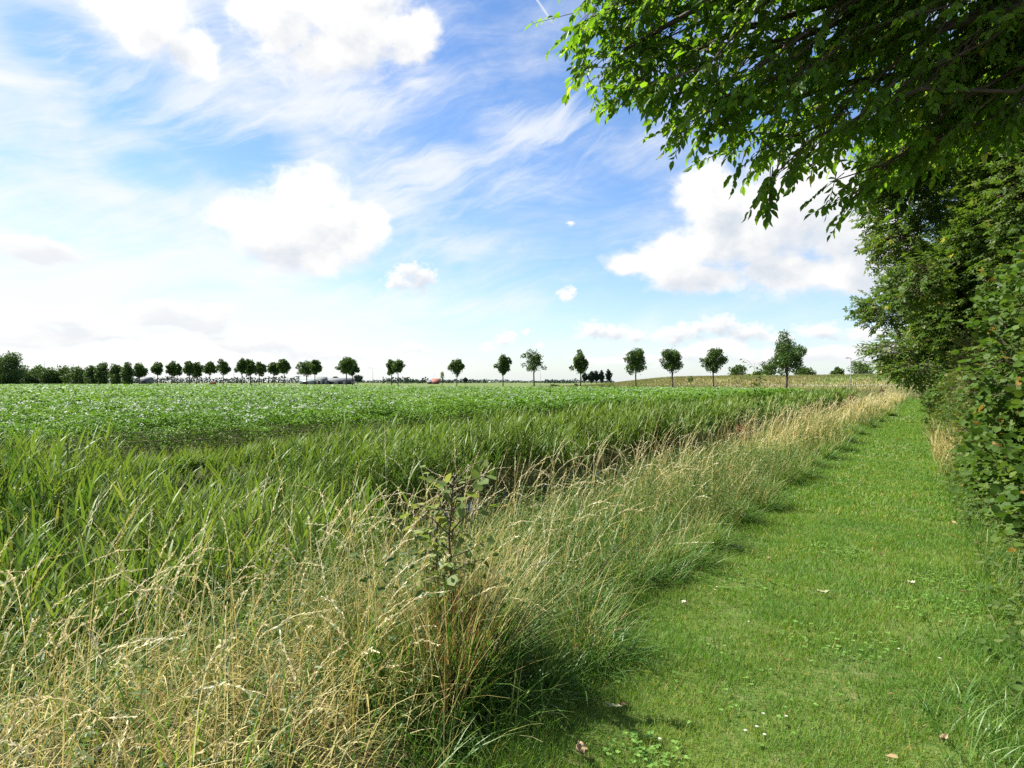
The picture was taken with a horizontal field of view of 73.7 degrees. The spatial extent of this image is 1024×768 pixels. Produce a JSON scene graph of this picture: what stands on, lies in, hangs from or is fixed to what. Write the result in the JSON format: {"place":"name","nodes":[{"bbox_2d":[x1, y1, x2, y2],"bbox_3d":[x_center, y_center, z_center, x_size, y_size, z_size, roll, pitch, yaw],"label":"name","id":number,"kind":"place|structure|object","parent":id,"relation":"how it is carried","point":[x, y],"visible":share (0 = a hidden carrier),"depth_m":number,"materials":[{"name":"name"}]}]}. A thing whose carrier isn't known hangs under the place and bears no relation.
{"place":"outdoors","nodes":[
{"label":"outdoors","id":0,"kind":"place"},
{"bbox_2d":[138,377,152,383],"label":"silo shed","id":1,"kind":"structure","parent":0,"point":[145,380],"depth_m":616.11,"materials":[{"name":"grey metal"}]},
{"bbox_2d":[0,407,845,739],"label":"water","id":2,"kind":"structure","parent":0,"point":[500,493],"depth_m":14.55,"materials":[{"name":"black liquid"}]},
{"bbox_2d":[0,385,860,733],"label":"reeds","id":3,"kind":"object","parent":2,"relation":"in","point":[56,499],"visible":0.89,"depth_m":7.47,"materials":[{"name":"green plant"}]},
{"bbox_2d":[432,379,439,383],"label":"red barn","id":4,"kind":"structure","parent":0,"point":[435,381],"depth_m":557.73,"materials":[{"name":"brick"}]},
{"bbox_2d":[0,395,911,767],"bbox_3d":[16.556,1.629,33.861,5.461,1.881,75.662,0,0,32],"label":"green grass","id":5,"kind":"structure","parent":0,"point":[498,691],"depth_m":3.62,"materials":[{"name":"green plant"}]},
{"bbox_2d":[0,0,976,381],"label":"sky","id":6,"kind":"structure","parent":0,"point":[371,183],"materials":[{"name":"blue"}]},
{"bbox_2d":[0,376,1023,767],"bbox_3d":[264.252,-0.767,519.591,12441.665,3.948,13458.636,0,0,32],"label":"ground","id":7,"kind":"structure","parent":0,"point":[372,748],"depth_m":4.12,"materials":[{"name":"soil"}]},
{"bbox_2d":[0,350,26,383],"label":"broad tree","id":8,"kind":"object","parent":7,"relation":"on","point":[9,361],"visible":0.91,"depth_m":204.53,"materials":[{"name":"green plant"}]},
{"bbox_2d":[11,365,40,383],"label":"broad tree","id":9,"kind":"object","parent":7,"relation":"on","point":[29,376],"visible":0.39,"depth_m":224.56,"materials":[{"name":"green plant"}]},
{"bbox_2d":[28,364,43,383],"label":"broad tree","id":10,"kind":"object","parent":7,"relation":"on","point":[36,367],"visible":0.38,"depth_m":231.00,"materials":[{"name":"green plant"}]},
{"bbox_2d":[35,367,60,383],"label":"broad tree","id":11,"kind":"object","parent":7,"relation":"on","point":[48,378],"visible":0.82,"depth_m":226.64,"materials":[{"name":"green plant"}]},
{"bbox_2d":[46,364,69,383],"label":"broad tree","id":12,"kind":"object","parent":7,"relation":"on","point":[60,372],"visible":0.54,"depth_m":228.21,"materials":[{"name":"green plant"}]},
{"bbox_2d":[59,365,86,383],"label":"broad tree","id":13,"kind":"object","parent":7,"relation":"on","point":[74,374],"visible":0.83,"depth_m":224.77,"materials":[{"name":"green plant"}]},
{"bbox_2d":[82,365,96,383],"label":"broad tree","id":14,"kind":"object","parent":7,"relation":"on","point":[89,375],"visible":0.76,"depth_m":218.73,"materials":[{"name":"green plant"}]},
{"bbox_2d":[93,361,109,383],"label":"broad tree","id":15,"kind":"object","parent":7,"relation":"on","point":[101,373],"visible":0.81,"depth_m":216.86,"materials":[{"name":"green plant"}]},
{"bbox_2d":[108,363,122,383],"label":"broad tree","id":16,"kind":"object","parent":7,"relation":"on","point":[115,377],"visible":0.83,"depth_m":213.12,"materials":[{"name":"green plant"}]},
{"bbox_2d":[119,362,134,383],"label":"broad tree","id":17,"kind":"object","parent":7,"relation":"on","point":[126,372],"visible":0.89,"depth_m":207.47,"materials":[{"name":"green plant"}]},
{"bbox_2d":[133,362,148,383],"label":"broad tree","id":18,"kind":"object","parent":7,"relation":"on","point":[140,370],"visible":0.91,"depth_m":215.02,"materials":[{"name":"green plant"}]},
{"bbox_2d":[150,362,163,383],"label":"roadside tree","id":19,"kind":"object","parent":7,"relation":"on","point":[156,368],"visible":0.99,"depth_m":222.18,"materials":[{"name":"green plant"}]},
{"bbox_2d":[165,361,177,383],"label":"roadside tree","id":20,"kind":"object","parent":7,"relation":"on","point":[171,368],"visible":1,"depth_m":221.51,"materials":[{"name":"green plant"}]},
{"bbox_2d":[172,363,182,383],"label":"roadside tree","id":21,"kind":"object","parent":7,"relation":"on","point":[179,372],"visible":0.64,"depth_m":231.60,"materials":[{"name":"green plant"}]},
{"bbox_2d":[182,361,195,383],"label":"roadside tree","id":22,"kind":"object","parent":7,"relation":"on","point":[188,368],"visible":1,"depth_m":211.03,"materials":[{"name":"green plant"}]},
{"bbox_2d":[191,362,202,383],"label":"roadside tree","id":23,"kind":"object","parent":7,"relation":"on","point":[198,368],"visible":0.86,"depth_m":215.19,"materials":[{"name":"green plant"}]},
{"bbox_2d":[201,361,217,384],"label":"roadside tree","id":24,"kind":"object","parent":7,"relation":"on","point":[209,367],"visible":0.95,"depth_m":213.35,"materials":[{"name":"green plant"}]},
{"bbox_2d":[215,358,230,384],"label":"roadside tree","id":25,"kind":"object","parent":7,"relation":"on","point":[223,367],"visible":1,"depth_m":209.35,"materials":[{"name":"green plant"}]},
{"bbox_2d":[234,358,247,384],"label":"roadside tree","id":26,"kind":"object","parent":7,"relation":"on","point":[241,365],"visible":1,"depth_m":194.42,"materials":[{"name":"green plant"}]},
{"bbox_2d":[245,359,256,384],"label":"roadside tree","id":27,"kind":"object","parent":7,"relation":"on","point":[250,369],"visible":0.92,"depth_m":198.23,"materials":[{"name":"green plant"}]},
{"bbox_2d":[255,361,268,384],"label":"roadside tree","id":28,"kind":"object","parent":7,"relation":"on","point":[261,369],"visible":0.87,"depth_m":204.51,"materials":[{"name":"green plant"}]},
{"bbox_2d":[267,362,279,384],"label":"roadside tree","id":29,"kind":"object","parent":7,"relation":"on","point":[273,370],"visible":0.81,"depth_m":214.14,"materials":[{"name":"green plant"}]},
{"bbox_2d":[276,359,290,384],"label":"roadside tree","id":30,"kind":"object","parent":7,"relation":"on","point":[283,366],"visible":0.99,"depth_m":195.11,"materials":[{"name":"green plant"}]},
{"bbox_2d":[295,360,311,384],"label":"roadside tree","id":31,"kind":"object","parent":7,"relation":"on","point":[305,370],"visible":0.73,"depth_m":202.65,"materials":[{"name":"green plant"}]},
{"bbox_2d":[299,379,316,383],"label":"greenhouse","id":32,"kind":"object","parent":7,"relation":"on","point":[309,381],"visible":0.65,"depth_m":515.69,"materials":[{"name":"white glass"}]},
{"bbox_2d":[308,360,322,384],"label":"roadside tree","id":33,"kind":"object","parent":7,"relation":"on","point":[315,367],"visible":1,"depth_m":197.25,"materials":[{"name":"green plant"}]},
{"bbox_2d":[316,377,327,383],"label":"farmhouse","id":34,"kind":"object","parent":7,"relation":"on","point":[321,380],"visible":0.81,"depth_m":466.78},
{"bbox_2d":[327,378,354,383],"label":"farm shed","id":35,"kind":"structure","parent":7,"relation":"on","point":[337,380],"depth_m":476.12,"materials":[{"name":"white metal"}]},
{"bbox_2d":[334,356,357,384],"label":"roadside tree","id":36,"kind":"object","parent":7,"relation":"on","point":[345,365],"visible":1,"depth_m":181.42,"materials":[{"name":"green plant"}]},
{"bbox_2d":[78,376,614,382],"bbox_3d":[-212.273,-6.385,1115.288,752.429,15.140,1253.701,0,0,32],"label":"woods","id":37,"kind":"object","parent":7,"relation":"on","point":[400,380],"visible":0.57,"depth_m":907.56,"materials":[{"name":"green plant"}]},
{"bbox_2d":[347,359,359,384],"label":"roadside tree","id":38,"kind":"object","parent":7,"relation":"on","point":[356,368],"visible":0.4,"depth_m":189.43,"materials":[{"name":"green plant"}]},
{"bbox_2d":[354,374,363,383],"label":"farm tree","id":39,"kind":"object","parent":7,"relation":"on","point":[358,378],"visible":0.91,"depth_m":519.30,"materials":[{"name":"green plant"}]},
{"bbox_2d":[386,359,394,384],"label":"roadside tree","id":40,"kind":"object","parent":7,"relation":"on","point":[389,366],"visible":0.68,"depth_m":199.54,"materials":[{"name":"green plant"}]},
{"bbox_2d":[391,359,405,382],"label":"roadside tree","id":41,"kind":"object","parent":7,"relation":"on","point":[397,366],"visible":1,"depth_m":197.24,"materials":[{"name":"green plant"}]},
{"bbox_2d":[0,383,805,466],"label":"potato crop","id":42,"kind":"object","parent":7,"relation":"on","point":[153,407],"visible":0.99,"depth_m":24.55,"materials":[{"name":"green plant"}]},
{"bbox_2d":[416,488,463,631],"bbox_3d":[-0.394,1.095,3.665,0.237,1.101,0.277,0,0,32],"label":"sapling","id":43,"kind":"object","parent":7,"relation":"on","point":[446,498],"visible":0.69,"depth_m":3.65,"materials":[{"name":"green plant"}]},
{"bbox_2d":[0,389,911,767],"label":"dry grass","id":44,"kind":"structure","parent":7,"relation":"on","point":[236,693],"depth_m":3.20,"materials":[{"name":"beige plant"}]},
{"bbox_2d":[447,358,464,385],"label":"roadside tree","id":45,"kind":"object","parent":7,"relation":"on","point":[456,367],"visible":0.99,"depth_m":195.27,"materials":[{"name":"green plant"}]},
{"bbox_2d":[400,460,513,625],"bbox_3d":[-0.320,1.022,3.539,0.532,1.242,0.541,0,0,32],"label":"sapling","id":46,"kind":"object","parent":7,"relation":"on","point":[449,565],"visible":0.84,"depth_m":3.55,"materials":[{"name":"green plant"}]},
{"bbox_2d":[493,353,511,385],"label":"roadside tree","id":47,"kind":"object","parent":7,"relation":"on","point":[502,366],"visible":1,"depth_m":159.45,"materials":[{"name":"green plant"}]},
{"bbox_2d":[520,349,546,385],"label":"roadside tree","id":48,"kind":"object","parent":7,"relation":"on","point":[535,359],"visible":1,"depth_m":138.68,"materials":[{"name":"green plant"}]},
{"bbox_2d":[569,349,588,385],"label":"roadside tree","id":49,"kind":"object","parent":7,"relation":"on","point":[581,362],"visible":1,"depth_m":149.28,"materials":[{"name":"green plant"}]},
{"bbox_2d":[581,372,588,381],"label":"poplar tree","id":50,"kind":"object","parent":7,"relation":"on","point":[585,376],"visible":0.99,"depth_m":419.19,"materials":[{"name":"green plant"}]},
{"bbox_2d":[587,371,594,383],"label":"poplar tree","id":51,"kind":"object","parent":7,"relation":"on","point":[591,377],"visible":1,"depth_m":419.13,"materials":[{"name":"green plant"}]},
{"bbox_2d":[594,370,599,383],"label":"poplar tree","id":52,"kind":"object","parent":7,"relation":"on","point":[597,376],"visible":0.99,"depth_m":419.33,"materials":[{"name":"green plant"}]},
{"bbox_2d":[599,370,604,382],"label":"poplar tree","id":53,"kind":"object","parent":7,"relation":"on","point":[602,376],"visible":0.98,"depth_m":418.91,"materials":[{"name":"green plant"}]},
{"bbox_2d":[605,369,612,381],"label":"poplar tree","id":54,"kind":"object","parent":7,"relation":"on","point":[608,374],"visible":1,"depth_m":419.21,"materials":[{"name":"green plant"}]},
{"bbox_2d":[599,532,636,576],"bbox_3d":[0.797,1.355,5.210,0.335,0.463,0.009,0,0,0],"label":"bare twig","id":55,"kind":"object","parent":7,"relation":"on","point":[614,552],"visible":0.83,"depth_m":5.21,"materials":[{"name":"brown plant"}]},
{"bbox_2d":[623,348,646,386],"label":"roadside tree","id":56,"kind":"object","parent":7,"relation":"on","point":[636,361],"visible":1,"depth_m":131.13,"materials":[{"name":"green plant"}]},
{"bbox_2d":[659,349,683,386],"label":"roadside tree","id":57,"kind":"object","parent":7,"relation":"on","point":[670,359],"visible":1,"depth_m":134.21,"materials":[{"name":"green plant"}]},
{"bbox_2d":[699,347,728,386],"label":"roadside tree","id":58,"kind":"object","parent":7,"relation":"on","point":[710,363],"visible":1,"depth_m":129.48,"materials":[{"name":"green plant"}]},
{"bbox_2d":[727,364,747,374],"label":"oak tree","id":59,"kind":"object","parent":7,"relation":"on","point":[737,369],"visible":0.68,"depth_m":213.68,"materials":[{"name":"green plant"}]},
{"bbox_2d":[736,421,752,444],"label":"dock plant","id":60,"kind":"object","parent":7,"relation":"on","point":[739,430],"visible":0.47,"depth_m":16.48,"materials":[{"name":"brown plant"}]},
{"bbox_2d":[734,359,772,433],"bbox_3d":[7.089,0.711,20.004,1.005,2.917,0.976,0,0,32],"label":"sapling","id":61,"kind":"object","parent":7,"relation":"on","point":[751,396],"visible":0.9,"depth_m":20.00,"materials":[{"name":"green plant"}]},
{"bbox_2d":[758,360,781,374],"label":"oak tree","id":62,"kind":"object","parent":7,"relation":"on","point":[767,369],"visible":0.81,"depth_m":199.11,"materials":[{"name":"green plant"}]},
{"bbox_2d":[523,0,1023,241],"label":"cherry tree","id":63,"kind":"object","parent":7,"relation":"on","point":[966,81],"visible":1,"depth_m":4.86,"materials":[{"name":"green plant"}]},
{"bbox_2d":[768,329,807,387],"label":"roadside tree","id":64,"kind":"object","parent":7,"relation":"on","point":[789,353],"visible":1,"depth_m":93.07,"materials":[{"name":"green plant"}]},
{"bbox_2d":[793,367,816,374],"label":"oak tree","id":65,"kind":"object","parent":7,"relation":"on","point":[805,371],"visible":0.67,"depth_m":213.83,"materials":[{"name":"green plant"}]},
{"bbox_2d":[830,367,844,374],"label":"oak tree","id":66,"kind":"object","parent":7,"relation":"on","point":[836,370],"visible":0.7,"depth_m":214.33,"materials":[{"name":"green plant"}]},
{"bbox_2d":[846,361,874,374],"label":"oak tree","id":67,"kind":"object","parent":7,"relation":"on","point":[858,367],"visible":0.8,"depth_m":203.90,"materials":[{"name":"green plant"}]},
{"bbox_2d":[852,317,952,391],"bbox_3d":[17.543,-1.983,25.965,8.193,7.434,7.622,0,0,32],"label":"hornbeam tree","id":68,"kind":"object","parent":7,"relation":"on","point":[918,365],"visible":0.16,"depth_m":26.35,"materials":[{"name":"green plant"}]},
{"bbox_2d":[874,321,935,393],"bbox_3d":[23.389,-1.846,36.238,7.423,7.102,9.472,0,0,32],"label":"hornbeam tree","id":69,"kind":"object","parent":7,"relation":"on","point":[917,392],"visible":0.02,"depth_m":37.83,"materials":[{"name":"green plant"}]},
{"bbox_2d":[916,386,937,405],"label":"hawthorn shrub","id":70,"kind":"object","parent":7,"relation":"on","point":[927,392],"visible":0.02,"depth_m":45.86,"materials":[{"name":"green plant"}]},
{"bbox_2d":[920,384,936,406],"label":"hawthorn shrub","id":71,"kind":"object","parent":7,"relation":"on","point":[921,402],"visible":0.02,"depth_m":35.74,"materials":[{"name":"green plant"}]},
{"bbox_2d":[842,155,1018,368],"bbox_3d":[13.973,-2.513,19.190,6.511,8.532,7.027,0,0,-11],"label":"maple tree","id":72,"kind":"object","parent":7,"relation":"on","point":[957,239],"visible":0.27,"depth_m":18.64,"materials":[{"name":"green plant"}]},
{"bbox_2d":[921,378,941,414],"bbox_3d":[20.207,0.265,31.247,2.612,3.496,6.257,0,0,32],"label":"hawthorn shrub","id":73,"kind":"object","parent":7,"relation":"on","point":[932,397],"depth_m":32.01,"materials":[{"name":"green plant"}]},
{"bbox_2d":[848,37,1023,323],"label":"maple tree","id":74,"kind":"object","parent":7,"relation":"on","point":[999,184],"visible":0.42,"depth_m":14.16,"materials":[{"name":"green plant"}]},
{"bbox_2d":[922,357,955,431],"bbox_3d":[15.200,0.199,22.894,2.542,3.317,5.630,0,0,32],"label":"bramble shrub","id":75,"kind":"object","parent":7,"relation":"on","point":[940,375],"visible":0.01,"depth_m":22.85,"materials":[{"name":"green plant"}]},
{"bbox_2d":[922,385,956,421],"bbox_3d":[17.414,0.198,26.537,2.620,3.476,5.761,0,0,32],"label":"hawthorn shrub","id":76,"kind":"object","parent":7,"relation":"on","point":[929,405],"depth_m":27.45,"materials":[{"name":"green plant"}]},
{"bbox_2d":[890,609,1023,767],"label":"lush grass","id":77,"kind":"structure","parent":7,"relation":"on","point":[992,733],"depth_m":3.24,"materials":[{"name":"green plant"}]},
{"bbox_2d":[929,347,984,427],"bbox_3d":[13.292,0.166,19.602,2.270,3.374,4.450,0,0,32],"label":"hawthorn shrub","id":78,"kind":"object","parent":7,"relation":"on","point":[951,388],"visible":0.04,"depth_m":19.38,"materials":[{"name":"green plant"}]},
{"bbox_2d":[931,344,989,444],"bbox_3d":[11.484,0.246,16.488,2.347,3.080,4.447,0,0,32],"label":"hawthorn shrub","id":79,"kind":"object","parent":7,"relation":"on","point":[954,407],"visible":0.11,"depth_m":16.16,"materials":[{"name":"green plant"}]},
{"bbox_2d":[916,403,1023,594],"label":"straw grass","id":80,"kind":"structure","parent":7,"relation":"on","point":[936,449],"depth_m":13.79,"materials":[{"name":"beige plant"}]},
{"bbox_2d":[929,422,1023,767],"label":"hedge weeds","id":81,"kind":"object","parent":7,"relation":"on","point":[1011,629],"visible":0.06,"depth_m":5.35,"materials":[{"name":"green plant"}]},
{"bbox_2d":[938,303,1017,456],"bbox_3d":[9.995,-0.025,13.726,2.465,3.588,3.482,0,0,32],"label":"hawthorn shrub","id":82,"kind":"object","parent":7,"relation":"on","point":[969,401],"visible":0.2,"depth_m":13.68,"materials":[{"name":"green plant"}]},
{"bbox_2d":[944,241,1023,492],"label":"hazel shrub","id":83,"kind":"object","parent":7,"relation":"on","point":[963,450],"visible":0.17,"depth_m":9.67,"materials":[{"name":"green plant"}]},
{"bbox_2d":[946,235,1023,518],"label":"hazel shrub","id":84,"kind":"object","parent":7,"relation":"on","point":[1011,420],"visible":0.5,"depth_m":7.91,"materials":[{"name":"green plant"}]},
{"bbox_2d":[950,304,1021,471],"bbox_3d":[8.812,0.169,11.728,2.241,3.225,3.092,0,0,32],"label":"hawthorn shrub","id":85,"kind":"object","parent":7,"relation":"on","point":[962,426],"visible":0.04,"depth_m":12.01,"materials":[{"name":"green plant"}]},
{"bbox_2d":[977,349,1023,563],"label":"hazel shrub","id":86,"kind":"object","parent":7,"relation":"on","point":[1013,520],"visible":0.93,"depth_m":6.70,"materials":[{"name":"green plant"}]},
{"bbox_2d":[419,398,1023,767],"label":"path","id":87,"kind":"structure","parent":0,"point":[840,679],"depth_m":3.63,"materials":[{"name":"green plant"}]},
{"bbox_2d":[576,740,587,753],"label":"fallen leaf","id":88,"kind":"object","parent":87,"relation":"on","point":[581,747],"visible":1,"depth_m":2.89,"materials":[{"name":"beige plant"}]},
{"bbox_2d":[605,702,622,707],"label":"fallen leaf","id":89,"kind":"object","parent":87,"relation":"on","point":[613,705],"visible":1,"depth_m":3.28,"materials":[{"name":"brown plant"}]},
{"bbox_2d":[476,444,977,757],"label":"leaf litter","id":90,"kind":"object","parent":87,"relation":"on","point":[888,755],"visible":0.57,"depth_m":6.23,"materials":[{"name":"beige plant"}]},
{"bbox_2d":[658,418,939,738],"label":"daisies","id":91,"kind":"object","parent":87,"relation":"on","point":[748,621],"visible":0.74,"depth_m":3.99,"materials":[{"name":"white plant"}]},
{"bbox_2d":[603,541,1013,767],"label":"clover","id":92,"kind":"object","parent":87,"relation":"on","point":[651,764],"visible":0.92,"depth_m":3.86,"materials":[{"name":"green plant"}]},
{"bbox_2d":[816,589,829,592],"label":"fallen leaf","id":93,"kind":"object","parent":87,"relation":"on","point":[824,591],"visible":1,"depth_m":5.05,"materials":[{"name":"yellow plant"}]},
{"bbox_2d":[940,733,947,740],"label":"fallen leaf","id":94,"kind":"object","parent":87,"relation":"on","point":[944,736],"visible":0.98,"depth_m":2.98,"materials":[{"name":"beige plant"}]},
{"bbox_2d":[530,373,932,407],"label":"meadow grass","id":95,"kind":"structure","parent":0,"point":[733,379],"depth_m":133.40,"materials":[{"name":"plant"}]},
{"bbox_2d":[677,383,923,386],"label":"track","id":96,"kind":"structure","parent":0,"point":[808,385],"depth_m":120.39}
]}

